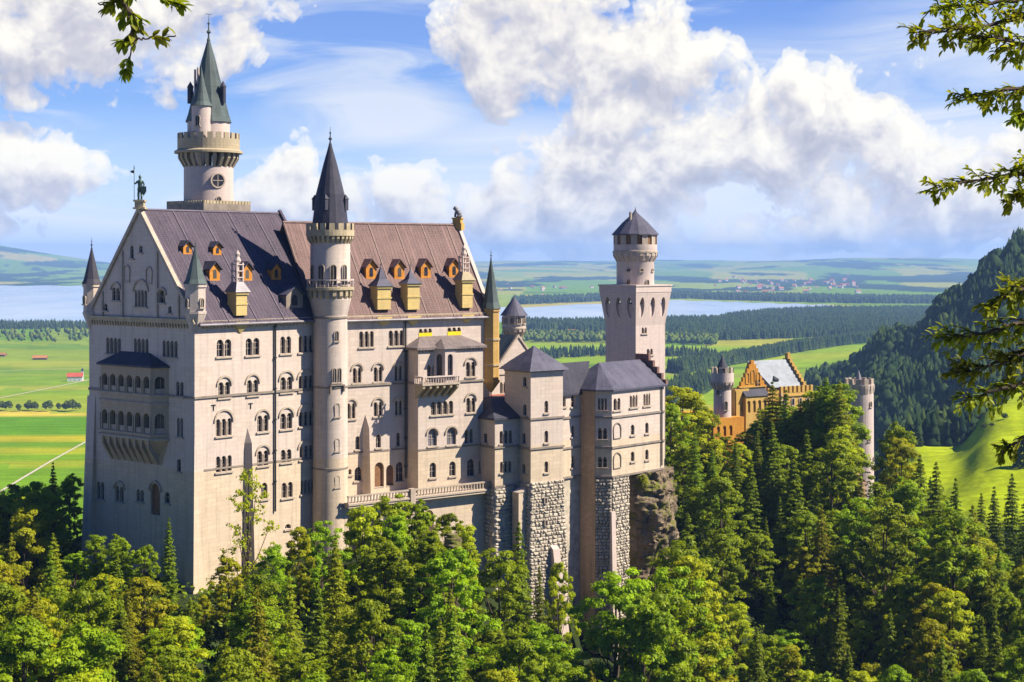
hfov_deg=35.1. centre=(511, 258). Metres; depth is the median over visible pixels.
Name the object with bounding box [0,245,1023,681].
terrain
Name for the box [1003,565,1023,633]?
broadleaf tree
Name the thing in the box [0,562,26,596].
broadleaf tree
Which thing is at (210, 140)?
tall round tower
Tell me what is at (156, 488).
door
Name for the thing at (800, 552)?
broadleaf tree
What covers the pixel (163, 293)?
window
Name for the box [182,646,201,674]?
broadleaf tree
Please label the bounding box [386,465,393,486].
door
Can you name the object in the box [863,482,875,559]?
spruce tree
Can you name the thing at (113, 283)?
window
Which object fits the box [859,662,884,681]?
broadleaf tree
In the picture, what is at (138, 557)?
broadleaf tree
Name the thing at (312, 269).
window
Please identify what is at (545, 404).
window
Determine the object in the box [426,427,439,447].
window
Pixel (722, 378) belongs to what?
crenellated tower
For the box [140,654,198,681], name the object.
broadleaf tree
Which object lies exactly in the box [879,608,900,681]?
spruce tree
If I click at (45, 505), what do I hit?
broadleaf tree
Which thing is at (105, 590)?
spruce tree
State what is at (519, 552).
spruce tree
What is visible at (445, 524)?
broadleaf tree
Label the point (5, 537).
broadleaf tree
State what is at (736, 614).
broadleaf tree
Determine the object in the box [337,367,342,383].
window
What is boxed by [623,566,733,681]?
broadleaf tree
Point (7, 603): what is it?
broadleaf tree
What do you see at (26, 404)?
field tree
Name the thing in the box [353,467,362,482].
window
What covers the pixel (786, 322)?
wood
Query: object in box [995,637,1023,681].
broadleaf tree
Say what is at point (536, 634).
broadleaf tree
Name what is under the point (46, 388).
dirt road
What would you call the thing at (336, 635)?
spruce tree
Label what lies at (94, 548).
broadleaf tree
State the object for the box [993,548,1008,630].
spruce tree
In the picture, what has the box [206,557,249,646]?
broadleaf tree
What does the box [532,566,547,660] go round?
spruce tree
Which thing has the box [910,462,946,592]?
spruce tree
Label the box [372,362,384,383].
window
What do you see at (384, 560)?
broadleaf tree
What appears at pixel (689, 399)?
broadleaf tree
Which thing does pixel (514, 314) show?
round tower
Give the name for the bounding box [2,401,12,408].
field tree
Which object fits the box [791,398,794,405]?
window
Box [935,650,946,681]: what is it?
spruce tree
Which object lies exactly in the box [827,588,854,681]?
spruce tree
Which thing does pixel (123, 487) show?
window
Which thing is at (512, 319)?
window
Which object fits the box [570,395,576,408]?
window
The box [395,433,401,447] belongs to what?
window
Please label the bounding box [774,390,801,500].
spruce tree
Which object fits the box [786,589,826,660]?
broadleaf tree
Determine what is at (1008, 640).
broadleaf tree
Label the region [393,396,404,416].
window
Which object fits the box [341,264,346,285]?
window
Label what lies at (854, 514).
broadleaf tree
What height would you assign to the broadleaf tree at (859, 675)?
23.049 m
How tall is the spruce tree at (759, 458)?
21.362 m
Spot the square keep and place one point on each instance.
(635, 325)
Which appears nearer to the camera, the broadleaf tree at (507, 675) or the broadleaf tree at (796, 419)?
the broadleaf tree at (507, 675)
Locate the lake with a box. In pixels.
[0,285,832,321]
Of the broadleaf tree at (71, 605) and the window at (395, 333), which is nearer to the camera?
the broadleaf tree at (71, 605)
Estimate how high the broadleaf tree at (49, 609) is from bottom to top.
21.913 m
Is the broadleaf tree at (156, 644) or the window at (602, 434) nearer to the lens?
the broadleaf tree at (156, 644)
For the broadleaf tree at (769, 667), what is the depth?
250.99 m
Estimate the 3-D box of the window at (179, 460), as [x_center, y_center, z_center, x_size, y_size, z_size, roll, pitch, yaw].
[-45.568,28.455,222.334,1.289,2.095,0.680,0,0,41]
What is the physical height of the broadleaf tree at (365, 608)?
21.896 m
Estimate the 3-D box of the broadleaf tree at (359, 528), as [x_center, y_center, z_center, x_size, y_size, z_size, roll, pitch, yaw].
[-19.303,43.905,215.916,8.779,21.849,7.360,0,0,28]
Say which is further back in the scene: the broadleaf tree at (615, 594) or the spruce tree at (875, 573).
the spruce tree at (875, 573)
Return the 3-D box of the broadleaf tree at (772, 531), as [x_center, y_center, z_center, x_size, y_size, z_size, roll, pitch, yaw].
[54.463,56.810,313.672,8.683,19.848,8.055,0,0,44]
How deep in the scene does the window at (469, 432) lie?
250.97 m
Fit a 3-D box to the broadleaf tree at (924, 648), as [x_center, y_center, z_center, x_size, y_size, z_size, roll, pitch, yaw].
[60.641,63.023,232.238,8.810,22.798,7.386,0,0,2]
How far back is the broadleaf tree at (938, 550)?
269.71 m
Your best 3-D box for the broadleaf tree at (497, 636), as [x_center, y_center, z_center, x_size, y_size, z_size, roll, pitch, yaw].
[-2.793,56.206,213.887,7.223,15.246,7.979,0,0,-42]
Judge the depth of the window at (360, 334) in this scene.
243.02 m
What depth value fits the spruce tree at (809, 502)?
315.31 m
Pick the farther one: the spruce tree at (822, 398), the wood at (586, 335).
the wood at (586, 335)
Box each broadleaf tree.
[0,484,31,559]
[0,490,75,591]
[0,496,33,559]
[0,506,56,596]
[0,519,34,595]
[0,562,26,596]
[0,582,27,663]
[0,583,47,632]
[0,615,80,681]
[5,481,61,579]
[13,596,65,679]
[23,605,59,672]
[40,584,97,649]
[41,621,127,681]
[42,485,68,528]
[50,580,126,681]
[53,551,88,598]
[54,473,83,539]
[71,667,106,681]
[76,573,146,676]
[78,534,108,605]
[101,534,134,593]
[109,576,178,681]
[128,544,163,613]
[136,625,195,681]
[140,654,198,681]
[144,616,216,681]
[145,615,210,681]
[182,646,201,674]
[184,600,206,647]
[190,595,214,647]
[201,643,275,681]
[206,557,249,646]
[209,598,293,681]
[231,574,283,673]
[254,544,295,609]
[268,649,329,681]
[279,526,315,615]
[284,545,329,606]
[294,521,356,611]
[299,671,327,681]
[324,599,404,681]
[341,504,391,612]
[350,493,424,591]
[353,645,409,681]
[358,534,416,647]
[366,511,420,617]
[369,661,415,681]
[379,619,435,681]
[400,499,436,593]
[401,547,502,673]
[402,527,457,631]
[432,512,474,558]
[455,524,483,636]
[461,547,542,671]
[463,625,506,680]
[464,642,517,681]
[480,643,525,681]
[482,639,547,681]
[484,668,517,681]
[520,620,564,681]
[525,634,582,681]
[536,654,586,681]
[543,561,580,668]
[565,567,684,681]
[607,594,685,681]
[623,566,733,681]
[627,582,707,681]
[647,539,718,655]
[665,386,723,507]
[665,403,695,479]
[666,555,741,681]
[670,442,699,509]
[672,429,707,465]
[684,405,724,492]
[685,477,753,581]
[695,446,731,524]
[699,527,746,622]
[714,675,737,681]
[719,443,756,493]
[720,436,740,472]
[723,603,754,676]
[724,532,782,607]
[727,430,754,480]
[734,634,790,681]
[741,406,779,459]
[745,416,775,471]
[761,444,812,509]
[763,406,799,443]
[764,629,809,681]
[770,503,812,551]
[773,644,803,681]
[775,546,820,609]
[776,510,833,599]
[778,410,818,472]
[783,522,818,572]
[784,575,845,677]
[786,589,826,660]
[787,439,887,589]
[794,669,815,681]
[796,390,833,452]
[807,509,870,594]
[808,383,872,480]
[809,671,842,681]
[814,424,864,514]
[822,537,866,603]
[826,497,898,610]
[827,497,936,637]
[842,618,882,680]
[850,670,878,681]
[857,539,911,620]
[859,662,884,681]
[870,437,927,514]
[873,421,917,494]
[874,475,940,581]
[874,591,914,661]
[874,613,916,678]
[876,664,918,681]
[879,579,921,662]
[893,526,930,607]
[899,582,970,669]
[904,618,958,681]
[916,649,960,681]
[917,508,992,645]
[919,589,988,675]
[923,531,979,612]
[927,489,952,508]
[948,669,988,681]
[951,524,990,555]
[952,621,998,679]
[960,539,988,600]
[966,564,1015,656]
[978,538,1009,579]
[984,632,1016,678]
[986,586,1023,677]
[990,550,1013,588]
[993,662,1023,681]
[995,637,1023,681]
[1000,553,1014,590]
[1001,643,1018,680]
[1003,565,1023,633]
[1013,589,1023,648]
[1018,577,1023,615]
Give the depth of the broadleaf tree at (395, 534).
215.75 m
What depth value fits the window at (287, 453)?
232.45 m
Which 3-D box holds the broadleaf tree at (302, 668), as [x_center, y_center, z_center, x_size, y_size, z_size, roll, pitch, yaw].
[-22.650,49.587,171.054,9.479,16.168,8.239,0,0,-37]
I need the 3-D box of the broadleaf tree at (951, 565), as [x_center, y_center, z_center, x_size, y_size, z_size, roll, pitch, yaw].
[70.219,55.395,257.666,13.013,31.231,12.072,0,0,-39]
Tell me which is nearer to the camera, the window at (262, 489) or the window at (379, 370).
the window at (262, 489)
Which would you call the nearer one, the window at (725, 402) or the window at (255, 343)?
the window at (255, 343)
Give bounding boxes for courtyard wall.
[489,394,504,396]
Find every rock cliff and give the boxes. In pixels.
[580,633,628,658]
[628,466,678,592]
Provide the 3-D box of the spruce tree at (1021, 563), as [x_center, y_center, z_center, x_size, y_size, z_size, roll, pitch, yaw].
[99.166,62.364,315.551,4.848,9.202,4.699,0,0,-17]
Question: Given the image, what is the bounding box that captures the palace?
[81,209,500,593]
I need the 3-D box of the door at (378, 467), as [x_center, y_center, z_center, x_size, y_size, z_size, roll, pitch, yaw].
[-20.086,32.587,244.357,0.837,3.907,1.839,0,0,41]
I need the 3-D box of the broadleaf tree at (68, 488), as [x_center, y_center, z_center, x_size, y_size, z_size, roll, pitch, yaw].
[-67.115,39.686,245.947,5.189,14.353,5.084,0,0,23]
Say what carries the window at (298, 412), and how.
in the palace
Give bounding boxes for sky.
[0,0,1023,262]
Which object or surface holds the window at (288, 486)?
in the palace
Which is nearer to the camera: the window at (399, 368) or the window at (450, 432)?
the window at (399, 368)
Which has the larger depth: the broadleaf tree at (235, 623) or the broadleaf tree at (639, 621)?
the broadleaf tree at (639, 621)
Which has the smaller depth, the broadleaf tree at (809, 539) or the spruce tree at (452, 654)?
the spruce tree at (452, 654)
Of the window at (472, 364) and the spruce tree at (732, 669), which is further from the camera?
the spruce tree at (732, 669)
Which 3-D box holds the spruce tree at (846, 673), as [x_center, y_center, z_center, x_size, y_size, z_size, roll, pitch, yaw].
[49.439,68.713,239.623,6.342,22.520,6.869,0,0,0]
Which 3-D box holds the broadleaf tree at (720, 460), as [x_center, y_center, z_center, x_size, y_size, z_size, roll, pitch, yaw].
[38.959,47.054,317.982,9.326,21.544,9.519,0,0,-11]
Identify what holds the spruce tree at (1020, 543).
on the terrain
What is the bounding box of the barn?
[32,355,47,359]
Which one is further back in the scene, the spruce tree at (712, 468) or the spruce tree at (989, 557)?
the spruce tree at (712, 468)
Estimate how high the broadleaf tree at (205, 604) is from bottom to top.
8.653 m
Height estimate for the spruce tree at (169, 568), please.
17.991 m
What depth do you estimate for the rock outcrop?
218.13 m
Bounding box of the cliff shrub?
[637,475,648,496]
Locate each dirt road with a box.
[1,380,85,397]
[1,441,85,490]
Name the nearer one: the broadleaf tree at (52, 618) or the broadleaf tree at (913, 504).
the broadleaf tree at (52, 618)
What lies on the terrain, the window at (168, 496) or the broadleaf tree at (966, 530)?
the broadleaf tree at (966, 530)
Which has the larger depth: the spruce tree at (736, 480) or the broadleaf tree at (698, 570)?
the spruce tree at (736, 480)
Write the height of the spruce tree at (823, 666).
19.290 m
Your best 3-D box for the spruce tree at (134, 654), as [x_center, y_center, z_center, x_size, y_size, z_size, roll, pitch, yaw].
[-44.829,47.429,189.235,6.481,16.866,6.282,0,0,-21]
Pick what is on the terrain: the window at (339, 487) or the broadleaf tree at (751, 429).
the broadleaf tree at (751, 429)
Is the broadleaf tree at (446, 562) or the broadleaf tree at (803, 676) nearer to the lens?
the broadleaf tree at (446, 562)
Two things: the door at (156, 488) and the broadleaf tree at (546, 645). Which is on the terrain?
the broadleaf tree at (546, 645)
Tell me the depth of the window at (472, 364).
251.22 m
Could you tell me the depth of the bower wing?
259.33 m
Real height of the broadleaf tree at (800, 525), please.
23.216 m
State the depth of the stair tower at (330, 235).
234.39 m
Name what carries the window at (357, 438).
in the palace
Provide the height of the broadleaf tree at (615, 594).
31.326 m
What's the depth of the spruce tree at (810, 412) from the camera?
335.37 m
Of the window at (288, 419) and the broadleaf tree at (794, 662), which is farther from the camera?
the broadleaf tree at (794, 662)
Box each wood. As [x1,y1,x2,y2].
[0,319,87,328]
[0,327,88,341]
[501,328,718,344]
[502,313,724,334]
[511,290,936,303]
[540,343,716,357]
[665,330,876,373]
[665,366,712,401]
[682,304,931,339]
[804,226,1023,443]
[842,350,1009,490]
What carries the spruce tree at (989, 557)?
on the terrain
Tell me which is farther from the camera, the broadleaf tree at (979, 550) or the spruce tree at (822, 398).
the spruce tree at (822, 398)
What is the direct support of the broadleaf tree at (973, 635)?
on the terrain
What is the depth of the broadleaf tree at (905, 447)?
321.29 m
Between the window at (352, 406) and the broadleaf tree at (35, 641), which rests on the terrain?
the broadleaf tree at (35, 641)
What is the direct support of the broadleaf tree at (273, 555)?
on the terrain
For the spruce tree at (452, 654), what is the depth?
170.77 m
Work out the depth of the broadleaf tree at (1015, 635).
242.60 m
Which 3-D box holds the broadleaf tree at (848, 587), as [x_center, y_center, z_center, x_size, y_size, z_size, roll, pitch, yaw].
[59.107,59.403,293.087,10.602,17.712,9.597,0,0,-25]
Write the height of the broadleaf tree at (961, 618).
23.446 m
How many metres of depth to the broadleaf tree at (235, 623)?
183.95 m
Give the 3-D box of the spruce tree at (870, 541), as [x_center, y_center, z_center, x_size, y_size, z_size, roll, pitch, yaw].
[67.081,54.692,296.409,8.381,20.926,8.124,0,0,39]
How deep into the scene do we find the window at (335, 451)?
234.33 m
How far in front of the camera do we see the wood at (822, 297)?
6575.82 m
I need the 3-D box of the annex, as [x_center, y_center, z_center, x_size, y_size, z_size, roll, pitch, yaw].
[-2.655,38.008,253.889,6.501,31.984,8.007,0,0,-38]
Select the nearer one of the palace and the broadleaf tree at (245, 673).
the broadleaf tree at (245, 673)
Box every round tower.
[167,14,250,210]
[500,296,527,337]
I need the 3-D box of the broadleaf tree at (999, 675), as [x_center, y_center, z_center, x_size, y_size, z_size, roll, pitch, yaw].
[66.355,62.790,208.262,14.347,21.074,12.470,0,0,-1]
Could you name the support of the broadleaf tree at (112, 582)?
on the terrain
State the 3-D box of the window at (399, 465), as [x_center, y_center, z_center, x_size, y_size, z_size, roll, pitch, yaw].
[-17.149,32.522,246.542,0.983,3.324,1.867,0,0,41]
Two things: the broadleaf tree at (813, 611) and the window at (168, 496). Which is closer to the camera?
the window at (168, 496)
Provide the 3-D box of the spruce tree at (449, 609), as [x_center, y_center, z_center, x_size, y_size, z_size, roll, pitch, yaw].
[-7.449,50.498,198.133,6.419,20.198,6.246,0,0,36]
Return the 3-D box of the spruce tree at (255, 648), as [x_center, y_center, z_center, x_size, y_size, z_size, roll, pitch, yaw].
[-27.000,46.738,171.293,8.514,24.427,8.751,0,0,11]
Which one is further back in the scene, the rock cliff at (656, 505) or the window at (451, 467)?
the rock cliff at (656, 505)
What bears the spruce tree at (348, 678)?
on the terrain
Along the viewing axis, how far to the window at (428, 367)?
246.60 m
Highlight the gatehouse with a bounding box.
[681,352,813,466]
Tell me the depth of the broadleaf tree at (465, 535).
221.41 m
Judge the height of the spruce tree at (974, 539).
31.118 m
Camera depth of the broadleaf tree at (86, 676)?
151.16 m
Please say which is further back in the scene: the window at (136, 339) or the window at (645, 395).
the window at (645, 395)
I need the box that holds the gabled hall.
[489,334,528,394]
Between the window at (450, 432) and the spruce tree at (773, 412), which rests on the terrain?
the spruce tree at (773, 412)
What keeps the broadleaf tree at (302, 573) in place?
on the terrain
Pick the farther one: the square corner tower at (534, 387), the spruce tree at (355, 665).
the square corner tower at (534, 387)
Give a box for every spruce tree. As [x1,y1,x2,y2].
[4,533,25,592]
[11,586,60,681]
[18,589,60,681]
[35,533,72,626]
[40,545,61,650]
[42,462,60,555]
[95,575,118,669]
[108,550,125,625]
[108,591,138,681]
[120,593,146,681]
[147,654,163,681]
[155,518,181,620]
[214,638,237,681]
[234,579,257,681]
[241,585,280,681]
[271,574,306,681]
[294,581,338,681]
[307,546,369,681]
[315,534,349,644]
[330,602,369,681]
[344,668,352,681]
[414,618,436,681]
[424,621,456,681]
[434,609,466,681]
[436,589,469,681]
[443,607,467,681]
[502,522,535,681]
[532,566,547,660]
[586,671,595,681]
[673,513,721,677]
[677,424,711,525]
[702,449,723,542]
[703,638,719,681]
[713,588,729,681]
[719,622,735,674]
[723,501,741,587]
[724,665,731,679]
[729,441,745,525]
[733,460,773,585]
[739,475,756,558]
[742,408,767,497]
[744,432,766,519]
[746,627,767,681]
[748,382,782,483]
[753,517,776,596]
[754,422,788,543]
[754,577,783,679]
[770,497,788,594]
[772,455,812,608]
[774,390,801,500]
[774,397,782,443]
[784,429,822,563]
[789,391,824,517]
[789,401,808,491]
[796,505,846,622]
[803,636,820,681]
[808,377,858,518]
[814,381,870,510]
[815,615,834,680]
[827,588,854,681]
[828,570,857,679]
[842,647,854,681]
[848,486,858,514]
[857,522,896,616]
[858,483,866,503]
[858,503,880,595]
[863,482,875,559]
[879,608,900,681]
[904,454,934,592]
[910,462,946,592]
[926,477,933,508]
[933,633,951,681]
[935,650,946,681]
[945,478,965,587]
[945,505,1004,669]
[972,617,990,678]
[976,493,994,553]
[980,605,1004,681]
[984,548,1003,629]
[986,486,1011,571]
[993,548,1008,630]
[999,473,1023,576]
[1009,503,1023,576]
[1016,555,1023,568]
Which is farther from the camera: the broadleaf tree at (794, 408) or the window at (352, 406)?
the broadleaf tree at (794, 408)
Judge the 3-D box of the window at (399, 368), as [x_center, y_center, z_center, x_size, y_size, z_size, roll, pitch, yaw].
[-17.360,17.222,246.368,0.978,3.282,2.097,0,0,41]
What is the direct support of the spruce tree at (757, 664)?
on the terrain
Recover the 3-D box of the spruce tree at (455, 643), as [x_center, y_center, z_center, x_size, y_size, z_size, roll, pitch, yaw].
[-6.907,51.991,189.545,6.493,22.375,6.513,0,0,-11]
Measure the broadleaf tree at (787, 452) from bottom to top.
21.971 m
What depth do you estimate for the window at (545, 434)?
252.39 m
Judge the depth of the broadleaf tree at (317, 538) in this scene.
211.25 m
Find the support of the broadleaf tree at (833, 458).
on the terrain
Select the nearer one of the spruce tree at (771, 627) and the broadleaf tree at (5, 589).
the broadleaf tree at (5, 589)
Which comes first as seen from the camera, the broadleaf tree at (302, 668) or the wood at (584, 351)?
the broadleaf tree at (302, 668)
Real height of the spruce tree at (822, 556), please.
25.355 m
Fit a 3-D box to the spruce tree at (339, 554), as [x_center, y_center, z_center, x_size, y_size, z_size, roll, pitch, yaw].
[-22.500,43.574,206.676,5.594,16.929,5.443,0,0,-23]
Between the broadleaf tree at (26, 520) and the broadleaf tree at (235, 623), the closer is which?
the broadleaf tree at (235, 623)
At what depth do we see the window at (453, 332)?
252.94 m
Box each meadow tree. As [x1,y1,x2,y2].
[911,429,923,446]
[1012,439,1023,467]
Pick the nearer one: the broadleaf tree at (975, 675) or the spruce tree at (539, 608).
the broadleaf tree at (975, 675)
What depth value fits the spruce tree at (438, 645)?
182.62 m
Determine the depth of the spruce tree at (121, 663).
174.71 m
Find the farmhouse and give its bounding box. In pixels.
[67,368,83,381]
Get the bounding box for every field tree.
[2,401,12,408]
[23,400,31,408]
[29,401,38,408]
[42,400,53,408]
[65,399,77,408]
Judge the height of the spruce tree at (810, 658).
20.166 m
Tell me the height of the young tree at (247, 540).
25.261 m
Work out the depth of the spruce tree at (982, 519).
319.64 m
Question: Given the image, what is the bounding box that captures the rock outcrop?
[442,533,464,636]
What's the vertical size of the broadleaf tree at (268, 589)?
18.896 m
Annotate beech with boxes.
[98,0,193,83]
[896,0,1023,465]
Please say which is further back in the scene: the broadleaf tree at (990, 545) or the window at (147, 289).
the broadleaf tree at (990, 545)
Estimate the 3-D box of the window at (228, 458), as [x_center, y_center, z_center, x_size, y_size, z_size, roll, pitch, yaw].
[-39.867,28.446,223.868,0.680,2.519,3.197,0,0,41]
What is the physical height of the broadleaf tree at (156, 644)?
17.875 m
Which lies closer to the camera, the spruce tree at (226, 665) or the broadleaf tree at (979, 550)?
the spruce tree at (226, 665)
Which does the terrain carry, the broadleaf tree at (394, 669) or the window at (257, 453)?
the broadleaf tree at (394, 669)
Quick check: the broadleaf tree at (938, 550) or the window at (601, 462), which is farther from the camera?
the broadleaf tree at (938, 550)
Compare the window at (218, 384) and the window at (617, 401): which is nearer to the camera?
the window at (218, 384)
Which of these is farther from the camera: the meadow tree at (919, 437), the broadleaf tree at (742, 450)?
the meadow tree at (919, 437)
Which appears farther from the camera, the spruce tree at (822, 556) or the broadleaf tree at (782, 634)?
the spruce tree at (822, 556)
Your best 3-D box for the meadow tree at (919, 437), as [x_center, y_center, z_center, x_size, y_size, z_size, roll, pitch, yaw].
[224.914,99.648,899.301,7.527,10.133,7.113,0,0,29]
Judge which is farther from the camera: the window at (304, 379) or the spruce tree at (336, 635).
the window at (304, 379)
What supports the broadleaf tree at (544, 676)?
on the terrain
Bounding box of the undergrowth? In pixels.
[30,464,1022,677]
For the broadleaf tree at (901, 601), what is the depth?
258.94 m
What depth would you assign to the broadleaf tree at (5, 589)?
183.25 m
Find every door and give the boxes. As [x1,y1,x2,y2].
[148,480,161,514]
[375,462,382,487]
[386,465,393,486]
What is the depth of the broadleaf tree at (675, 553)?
244.83 m
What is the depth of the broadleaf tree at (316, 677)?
159.37 m
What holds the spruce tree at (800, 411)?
on the terrain
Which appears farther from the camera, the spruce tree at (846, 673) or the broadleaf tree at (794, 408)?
the broadleaf tree at (794, 408)
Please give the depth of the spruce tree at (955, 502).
289.82 m
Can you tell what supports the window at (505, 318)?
in the round tower at (514, 314)
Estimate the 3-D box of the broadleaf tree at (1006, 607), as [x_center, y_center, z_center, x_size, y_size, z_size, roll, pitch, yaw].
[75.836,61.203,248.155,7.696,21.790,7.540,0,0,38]
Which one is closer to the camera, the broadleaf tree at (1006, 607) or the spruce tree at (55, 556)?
the spruce tree at (55, 556)
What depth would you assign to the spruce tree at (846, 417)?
329.17 m
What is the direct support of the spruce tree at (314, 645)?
on the terrain
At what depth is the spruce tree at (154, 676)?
150.53 m
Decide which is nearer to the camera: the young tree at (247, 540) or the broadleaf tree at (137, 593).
the broadleaf tree at (137, 593)
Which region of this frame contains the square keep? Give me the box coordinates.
[598,208,672,465]
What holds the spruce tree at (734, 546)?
on the terrain
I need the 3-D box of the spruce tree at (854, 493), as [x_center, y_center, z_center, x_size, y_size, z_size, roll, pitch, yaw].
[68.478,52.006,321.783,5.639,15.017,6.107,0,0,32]
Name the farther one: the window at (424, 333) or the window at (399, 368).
the window at (424, 333)
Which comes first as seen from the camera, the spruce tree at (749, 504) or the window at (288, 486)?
the window at (288, 486)
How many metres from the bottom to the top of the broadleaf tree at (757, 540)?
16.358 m
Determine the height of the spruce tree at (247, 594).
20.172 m
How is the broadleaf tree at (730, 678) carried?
on the terrain
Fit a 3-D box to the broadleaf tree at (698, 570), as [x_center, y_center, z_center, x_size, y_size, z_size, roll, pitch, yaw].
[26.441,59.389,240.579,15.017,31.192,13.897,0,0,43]
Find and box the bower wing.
[561,353,667,661]
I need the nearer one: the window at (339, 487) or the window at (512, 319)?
the window at (339, 487)
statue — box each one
[130,167,146,208]
[451,206,463,229]
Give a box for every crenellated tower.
[711,356,733,417]
[844,370,874,498]
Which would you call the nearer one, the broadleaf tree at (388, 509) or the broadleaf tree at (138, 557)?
the broadleaf tree at (138, 557)
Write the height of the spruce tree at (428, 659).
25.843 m
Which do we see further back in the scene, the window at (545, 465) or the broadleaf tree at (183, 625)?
the window at (545, 465)
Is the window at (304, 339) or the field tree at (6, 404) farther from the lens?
the field tree at (6, 404)
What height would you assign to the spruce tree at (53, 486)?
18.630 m
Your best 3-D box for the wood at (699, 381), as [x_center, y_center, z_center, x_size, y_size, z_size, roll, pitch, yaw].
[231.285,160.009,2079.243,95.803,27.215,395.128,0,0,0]
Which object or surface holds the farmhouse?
on the terrain
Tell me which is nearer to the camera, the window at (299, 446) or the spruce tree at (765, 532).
the window at (299, 446)
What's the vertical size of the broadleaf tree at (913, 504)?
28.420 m
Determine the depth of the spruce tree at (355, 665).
190.37 m
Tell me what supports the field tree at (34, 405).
on the terrain
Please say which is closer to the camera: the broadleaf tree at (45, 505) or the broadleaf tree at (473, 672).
the broadleaf tree at (473, 672)
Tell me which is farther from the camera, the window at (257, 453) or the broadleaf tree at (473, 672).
the window at (257, 453)
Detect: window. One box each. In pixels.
[95,483,104,501]
[104,338,120,354]
[110,282,120,301]
[112,480,124,503]
[132,279,148,308]
[134,491,144,503]
[136,339,147,351]
[157,287,166,304]
[160,343,177,358]
[162,493,170,505]
[174,382,183,398]
[175,419,183,438]
[175,460,181,473]
[210,173,225,187]
[214,409,234,438]
[215,339,233,358]
[215,456,233,474]
[216,375,232,399]
[245,338,261,356]
[245,373,260,397]
[255,409,270,433]
[255,444,270,467]
[260,483,269,500]
[278,370,294,394]
[278,406,294,431]
[279,337,292,355]
[280,449,293,464]
[280,482,294,500]
[284,524,292,530]
[297,368,312,392]
[297,402,312,428]
[298,336,312,353]
[298,439,312,461]
[300,480,312,495]
[309,264,314,285]
[317,264,324,285]
[329,264,337,285]
[331,368,336,383]
[333,331,339,341]
[334,438,340,452]
[334,475,340,488]
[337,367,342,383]
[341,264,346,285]
[348,398,357,420]
[351,363,363,384]
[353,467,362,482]
[354,436,361,451]
[358,331,375,348]
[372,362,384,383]
[372,397,384,417]
[375,435,382,449]
[387,331,404,347]
[393,361,404,382]
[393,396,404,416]
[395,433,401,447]
[395,462,405,483]
[419,329,431,336]
[426,365,434,380]
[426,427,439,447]
[428,463,437,479]
[430,401,454,416]
[445,425,458,446]
[447,327,460,334]
[448,461,457,477]
[463,429,474,444]
[464,356,477,377]
[464,392,477,413]
[466,459,475,477]
[499,431,513,445]
[499,461,512,474]
[503,317,507,324]
[509,317,514,324]
[516,317,521,324]
[543,401,549,414]
[543,431,549,444]
[543,462,549,474]
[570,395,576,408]
[570,426,576,438]
[570,457,576,468]
[597,398,607,411]
[597,428,607,440]
[597,457,607,468]
[613,399,621,411]
[629,396,638,408]
[643,395,651,407]
[723,401,727,410]
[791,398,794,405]
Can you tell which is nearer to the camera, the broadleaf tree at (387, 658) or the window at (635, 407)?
the broadleaf tree at (387, 658)
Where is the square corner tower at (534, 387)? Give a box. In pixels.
[498,346,570,647]
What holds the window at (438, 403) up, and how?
in the palace
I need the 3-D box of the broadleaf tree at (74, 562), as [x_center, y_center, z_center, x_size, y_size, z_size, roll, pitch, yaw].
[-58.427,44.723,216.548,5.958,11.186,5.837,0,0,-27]
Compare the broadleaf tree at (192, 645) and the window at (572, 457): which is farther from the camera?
the window at (572, 457)
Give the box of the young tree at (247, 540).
[218,467,279,599]
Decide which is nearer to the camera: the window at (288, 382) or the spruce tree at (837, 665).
the window at (288, 382)
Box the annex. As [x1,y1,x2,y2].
[478,396,520,591]
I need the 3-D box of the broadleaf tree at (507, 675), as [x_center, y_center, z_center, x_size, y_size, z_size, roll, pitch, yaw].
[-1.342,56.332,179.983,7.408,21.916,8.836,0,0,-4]
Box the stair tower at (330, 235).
[306,131,353,557]
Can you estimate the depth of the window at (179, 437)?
222.08 m
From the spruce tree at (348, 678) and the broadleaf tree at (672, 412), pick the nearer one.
the spruce tree at (348, 678)
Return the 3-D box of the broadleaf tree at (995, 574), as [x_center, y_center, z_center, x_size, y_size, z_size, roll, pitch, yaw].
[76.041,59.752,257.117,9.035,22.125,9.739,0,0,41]
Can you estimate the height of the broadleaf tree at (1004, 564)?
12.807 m
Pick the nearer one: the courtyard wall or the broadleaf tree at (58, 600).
the broadleaf tree at (58, 600)

